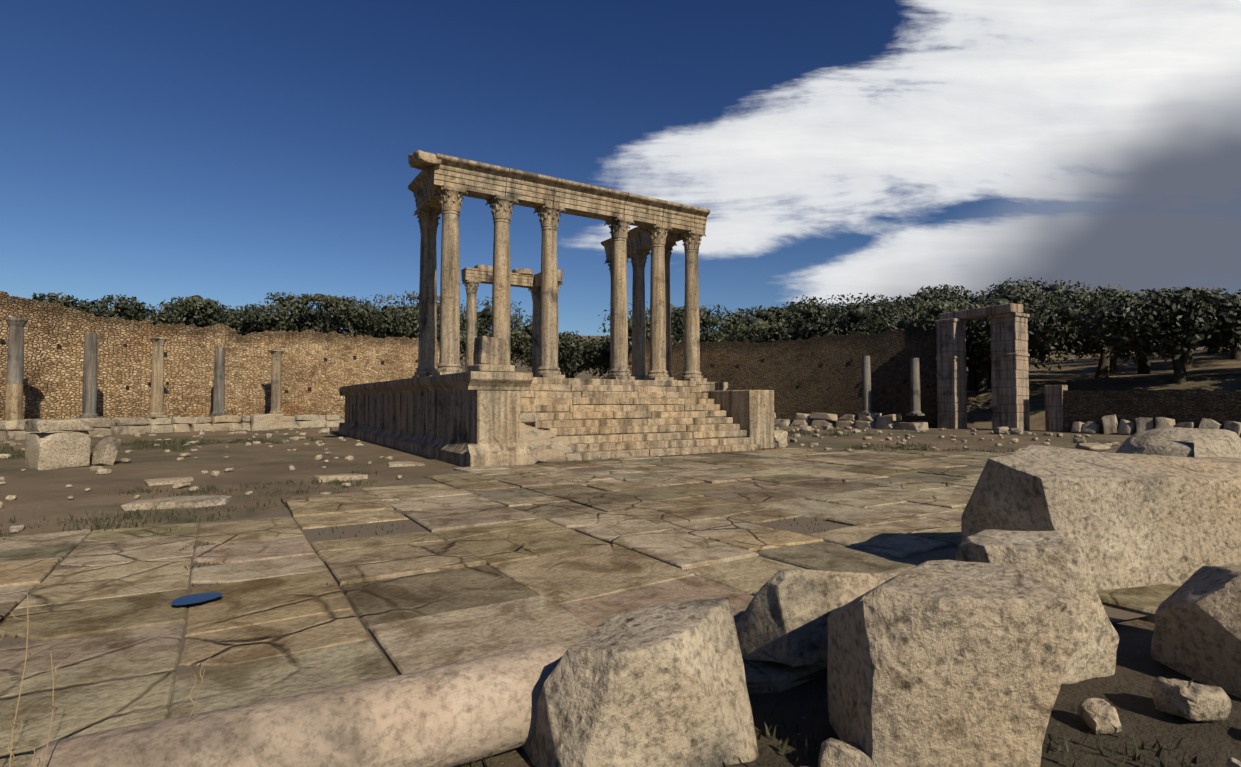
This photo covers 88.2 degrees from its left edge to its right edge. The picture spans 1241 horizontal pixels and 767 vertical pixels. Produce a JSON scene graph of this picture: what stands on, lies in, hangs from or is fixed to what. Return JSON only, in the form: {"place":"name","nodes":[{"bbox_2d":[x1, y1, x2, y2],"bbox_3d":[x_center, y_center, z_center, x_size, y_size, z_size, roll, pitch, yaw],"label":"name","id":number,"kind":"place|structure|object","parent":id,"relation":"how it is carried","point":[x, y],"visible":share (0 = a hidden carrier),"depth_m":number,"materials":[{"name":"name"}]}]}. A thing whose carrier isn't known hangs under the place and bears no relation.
{"place":"outdoors","nodes":[
{"label":"outdoors","id":0,"kind":"place"},
{"bbox_2d":[0,448,1179,766],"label":"forecourt paving","id":1,"kind":"structure","parent":0,"point":[278,618],"depth_m":5.92,"materials":[{"name":"beige stone"}]},
{"bbox_2d":[171,592,222,604],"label":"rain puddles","id":2,"kind":"object","parent":1,"relation":"on","point":[192,598],"visible":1,"depth_m":5.01,"materials":[{"name":"liquid"}]},
{"bbox_2d":[0,330,1240,766],"bbox_3d":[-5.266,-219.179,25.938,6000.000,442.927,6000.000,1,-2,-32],"label":"terrain","id":3,"kind":"structure","parent":0,"point":[1124,690],"depth_m":12.12,"materials":[{"name":"soil"}]},
{"bbox_2d":[17,292,117,317],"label":"olive tree","id":4,"kind":"object","parent":3,"relation":"on","point":[67,302],"visible":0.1,"depth_m":37.91,"materials":[{"name":"green plant"}]},
{"bbox_2d":[4,593,217,766],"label":"dry weed stalks","id":5,"kind":"object","parent":3,"relation":"on","point":[13,728],"visible":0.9,"depth_m":2.27,"materials":[{"name":"brown plant"}]},
{"bbox_2d":[97,294,257,333],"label":"olive tree","id":6,"kind":"object","parent":3,"relation":"on","point":[175,316],"depth_m":44.89,"materials":[{"name":"green plant"}]},
{"bbox_2d":[169,295,325,335],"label":"olive tree","id":7,"kind":"object","parent":3,"relation":"on","point":[261,318],"depth_m":47.26,"materials":[{"name":"green plant"}]},
{"bbox_2d":[28,642,566,766],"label":"fallen column","id":8,"kind":"structure","parent":3,"relation":"on","point":[458,714],"depth_m":2.57,"materials":[{"name":"beige stone"}]},
{"bbox_2d":[259,291,380,336],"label":"olive tree","id":9,"kind":"object","parent":3,"relation":"on","point":[326,303],"depth_m":50.93,"materials":[{"name":"green plant"}]},
{"bbox_2d":[326,305,438,338],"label":"olive tree","id":10,"kind":"object","parent":3,"relation":"on","point":[384,321],"depth_m":53.98,"materials":[{"name":"green plant"}]},
{"bbox_2d":[24,413,787,469],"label":"stone blocks","id":11,"kind":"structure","parent":3,"relation":"on","point":[49,451],"depth_m":15.62,"materials":[{"name":"beige stone"}]},
{"bbox_2d":[332,290,528,348],"bbox_3d":[-19.023,-4.266,67.320,22.521,8.818,20.985,1,-2,-32],"label":"olive tree","id":12,"kind":"object","parent":3,"relation":"on","point":[485,313],"depth_m":61.90,"materials":[{"name":"green plant"}]},
{"bbox_2d":[390,308,531,367],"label":"olive tree","id":13,"kind":"object","parent":3,"relation":"on","point":[413,325],"depth_m":55.62,"materials":[{"name":"green plant"}]},
{"bbox_2d":[0,412,928,440],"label":"low stone ledge","id":14,"kind":"object","parent":3,"relation":"on","point":[106,426],"visible":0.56,"depth_m":35.74,"materials":[{"name":"beige stone"}]},
{"bbox_2d":[5,337,284,420],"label":"portico columns","id":15,"kind":"structure","parent":14,"relation":"on","point":[14,403],"depth_m":32.70,"materials":[{"name":"beige stone"}]},
{"bbox_2d":[5,317,924,417],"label":"columns","id":16,"kind":"structure","parent":3,"relation":"on","point":[15,362],"depth_m":29.85,"materials":[{"name":"grey stone"}]},
{"bbox_2d":[0,291,964,429],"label":"stone wall","id":17,"kind":"structure","parent":3,"relation":"on","point":[53,386],"depth_m":40.40,"materials":[{"name":"brown stone"}]},
{"bbox_2d":[0,339,928,392],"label":"wall holes","id":18,"kind":"object","parent":17,"relation":"in","point":[354,357],"depth_m":41.67,"materials":[{"name":"black"}]},
{"bbox_2d":[520,412,581,464],"bbox_3d":[-2.475,1.589,17.480,1.752,1.470,2.713,2,-2,-44],"label":"broken masonry","id":19,"kind":"object","parent":3,"relation":"on","point":[545,447],"visible":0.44,"depth_m":17.16,"materials":[{"name":"beige stone"}]},
{"bbox_2d":[339,371,773,466],"bbox_3d":[-4.121,1.232,26.756,11.220,2.464,19.710,1,-2,-32],"label":"temple podium","id":20,"kind":"object","parent":3,"relation":"on","point":[468,419],"visible":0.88,"depth_m":18.78,"materials":[{"name":"beige stone"}]},
{"bbox_2d":[467,336,514,371],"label":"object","id":21,"kind":"object","parent":20,"relation":"on","point":[490,354],"visible":1,"depth_m":16.31,"materials":[{"name":"stone"}]},
{"bbox_2d":[412,185,706,381],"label":"columns","id":22,"kind":"structure","parent":20,"relation":"on","point":[545,346],"depth_m":21.77,"materials":[{"name":"beige stone"}]},
{"bbox_2d":[461,264,563,287],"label":"stone lintel","id":23,"kind":"structure","parent":22,"relation":"on","point":[521,277],"depth_m":35.23,"materials":[{"name":"beige stone"}]},
{"bbox_2d":[408,153,709,259],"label":"entablature","id":24,"kind":"structure","parent":22,"relation":"on","point":[481,180],"depth_m":21.62,"materials":[{"name":"beige stone"}]},
{"bbox_2d":[408,150,440,169],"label":"broken temple cornice","id":25,"kind":"structure","parent":24,"relation":"on","point":[419,160],"depth_m":18.98,"materials":[{"name":"beige stone"}]},
{"bbox_2d":[520,377,760,460],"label":"stone stairs","id":26,"kind":"structure","parent":20,"relation":"attached to","point":[593,419],"depth_m":20.07,"materials":[{"name":"beige stone"}]},
{"bbox_2d":[0,425,1119,532],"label":"scattered stones","id":27,"kind":"object","parent":3,"relation":"on","point":[184,501],"visible":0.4,"depth_m":16.12,"materials":[{"name":"beige stone"}]},
{"bbox_2d":[511,329,631,377],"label":"olive tree","id":28,"kind":"object","parent":3,"relation":"on","point":[571,348],"depth_m":54.79,"materials":[{"name":"green plant"}]},
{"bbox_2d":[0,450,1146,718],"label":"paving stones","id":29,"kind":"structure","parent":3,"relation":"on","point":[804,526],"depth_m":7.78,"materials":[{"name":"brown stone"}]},
{"bbox_2d":[0,424,1196,766],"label":"grass tufts","id":30,"kind":"object","parent":3,"relation":"on","point":[922,446],"visible":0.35,"depth_m":9.61,"materials":[{"name":"green plant"}]},
{"bbox_2d":[564,336,677,378],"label":"olive tree","id":31,"kind":"object","parent":3,"relation":"on","point":[596,344],"visible":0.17,"depth_m":55.39,"materials":[{"name":"green plant"}]},
{"bbox_2d":[645,304,761,338],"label":"olive tree","id":32,"kind":"object","parent":3,"relation":"on","point":[672,307],"visible":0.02,"depth_m":64.00,"materials":[{"name":"green plant"}]},
{"bbox_2d":[597,302,809,353],"bbox_3d":[7.816,-2.934,55.899,15.366,7.869,17.257,6,-6,-75],"label":"olive tree","id":33,"kind":"object","parent":3,"relation":"on","point":[706,320],"depth_m":55.40,"materials":[{"name":"green plant"}]},
{"bbox_2d":[700,318,852,343],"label":"olive tree","id":34,"kind":"object","parent":3,"relation":"on","point":[759,330],"depth_m":49.80,"materials":[{"name":"green plant"}]},
{"bbox_2d":[738,293,945,339],"bbox_3d":[18.579,-3.035,53.327,16.212,7.361,16.894,1,-2,-32],"label":"olive tree","id":35,"kind":"object","parent":3,"relation":"on","point":[855,316],"depth_m":48.91,"materials":[{"name":"green plant"}]},
{"bbox_2d":[785,295,920,326],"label":"olive tree","id":36,"kind":"object","parent":3,"relation":"on","point":[885,302],"visible":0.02,"depth_m":53.70,"materials":[{"name":"green plant"}]},
{"bbox_2d":[521,427,1240,766],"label":"fallen blocks","id":37,"kind":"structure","parent":3,"relation":"on","point":[989,640],"depth_m":3.01,"materials":[{"name":"beige stone"}]},
{"bbox_2d":[823,301,984,309],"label":"olive tree","id":38,"kind":"object","parent":3,"relation":"on","point":[895,302],"depth_m":61.13,"materials":[{"name":"green plant"}]},
{"bbox_2d":[871,301,1068,390],"bbox_3d":[25.469,-2.362,47.083,13.445,6.212,13.082,1,-2,-32],"label":"olive tree","id":39,"kind":"object","parent":3,"relation":"on","point":[980,340],"depth_m":42.94,"materials":[{"name":"green plant"}]},
{"bbox_2d":[901,277,1053,304],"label":"olive tree","id":40,"kind":"object","parent":3,"relation":"on","point":[923,295],"visible":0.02,"depth_m":83.19,"materials":[{"name":"green plant"}]},
{"bbox_2d":[934,303,1029,430],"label":"side gate","id":41,"kind":"structure","parent":3,"relation":"on","point":[1009,355],"depth_m":35.96,"materials":[{"name":"grey stone"}]},
{"bbox_2d":[857,287,1117,391],"bbox_3d":[26.619,-2.435,44.943,16.068,6.481,16.524,1,-2,-32],"label":"olive tree","id":42,"kind":"object","parent":3,"relation":"on","point":[1067,313],"depth_m":40.67,"materials":[{"name":"green plant"}]},
{"bbox_2d":[896,280,1092,302],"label":"olive tree","id":43,"kind":"object","parent":3,"relation":"on","point":[1055,287],"depth_m":95.27,"materials":[{"name":"green plant"}]},
{"bbox_2d":[970,350,1052,379],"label":"olive tree","id":44,"kind":"object","parent":3,"relation":"on","point":[1031,352],"depth_m":53.83,"materials":[{"name":"green plant"}]},
{"bbox_2d":[948,283,1077,301],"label":"olive tree","id":45,"kind":"object","parent":3,"relation":"on","point":[1005,288],"depth_m":114.99,"materials":[{"name":"green plant"}]},
{"bbox_2d":[897,283,1139,355],"bbox_3d":[32.372,-3.498,53.256,18.032,7.361,17.374,1,-2,-32],"label":"olive tree","id":46,"kind":"object","parent":3,"relation":"on","point":[1014,296],"depth_m":46.35,"materials":[{"name":"green plant"}]},
{"bbox_2d":[800,676,1240,766],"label":"rocks","id":47,"kind":"object","parent":3,"relation":"on","point":[1191,700],"visible":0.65,"depth_m":3.17,"materials":[{"name":"beige stone"}]},
{"bbox_2d":[974,286,1138,354],"bbox_3d":[41.939,-5.791,68.811,15.966,6.274,19.771,0,-2,13],"label":"olive tree","id":48,"kind":"object","parent":3,"relation":"on","point":[1085,293],"visible":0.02,"depth_m":60.57,"materials":[{"name":"green plant"}]},
{"bbox_2d":[1045,385,1067,431],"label":"stone pillar","id":49,"kind":"structure","parent":3,"relation":"on","point":[1053,399],"depth_m":34.10,"materials":[{"name":"grey stone"}]},
{"bbox_2d":[1048,337,1156,375],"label":"olive tree","id":50,"kind":"object","parent":3,"relation":"on","point":[1113,370],"depth_m":57.09,"materials":[{"name":"green plant"}]},
{"bbox_2d":[1027,290,1224,377],"bbox_3d":[33.971,-2.986,46.151,14.960,6.012,13.158,1,-2,-32],"label":"olive tree","id":51,"kind":"object","parent":3,"relation":"on","point":[1077,298],"depth_m":44.99,"materials":[{"name":"green plant"}]},
{"bbox_2d":[1057,288,1240,383],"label":"olive tree","id":52,"kind":"object","parent":3,"relation":"on","point":[1142,327],"depth_m":34.68,"materials":[{"name":"green plant"}]},
{"bbox_2d":[1062,389,1240,434],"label":"side wall","id":53,"kind":"structure","parent":3,"relation":"on","point":[1195,407],"depth_m":30.61,"materials":[{"name":"brown stone"}]},
{"bbox_2d":[1065,286,1240,373],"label":"olive tree","id":54,"kind":"object","parent":3,"relation":"on","point":[1169,290],"depth_m":45.19,"materials":[{"name":"green plant"}]},
{"bbox_2d":[1071,414,1240,437],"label":"stone blocks","id":55,"kind":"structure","parent":3,"relation":"on","point":[1111,427],"depth_m":30.50,"materials":[{"name":"grey stone"}]},
{"bbox_2d":[1156,297,1236,369],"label":"olive tree","id":56,"kind":"object","parent":3,"relation":"on","point":[1187,359],"depth_m":61.11,"materials":[{"name":"plant"}]},
{"bbox_2d":[1173,287,1240,294],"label":"olive tree","id":57,"kind":"object","parent":3,"relation":"on","point":[1220,289],"depth_m":91.12,"materials":[{"name":"green plant"}]},
{"bbox_2d":[1206,295,1236,353],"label":"olive tree","id":58,"kind":"object","parent":3,"relation":"on","point":[1212,352],"depth_m":74.88,"materials":[{"name":"green plant"}]},
{"bbox_2d":[1213,293,1240,359],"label":"olive tree","id":59,"kind":"object","parent":3,"relation":"on","point":[1235,355],"depth_m":65.16,"materials":[{"name":"green plant"}]},
{"bbox_2d":[0,0,1240,335],"label":"sky","id":60,"kind":"structure","parent":0,"point":[234,153],"materials":[{"name":"blue"}]},
{"bbox_2d":[1037,355,1045,363],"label":"olive tree","id":61,"kind":"object","parent":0,"point":[1042,359],"visible":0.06,"depth_m":86.92,"materials":[{"name":"brown plant"}]}
]}

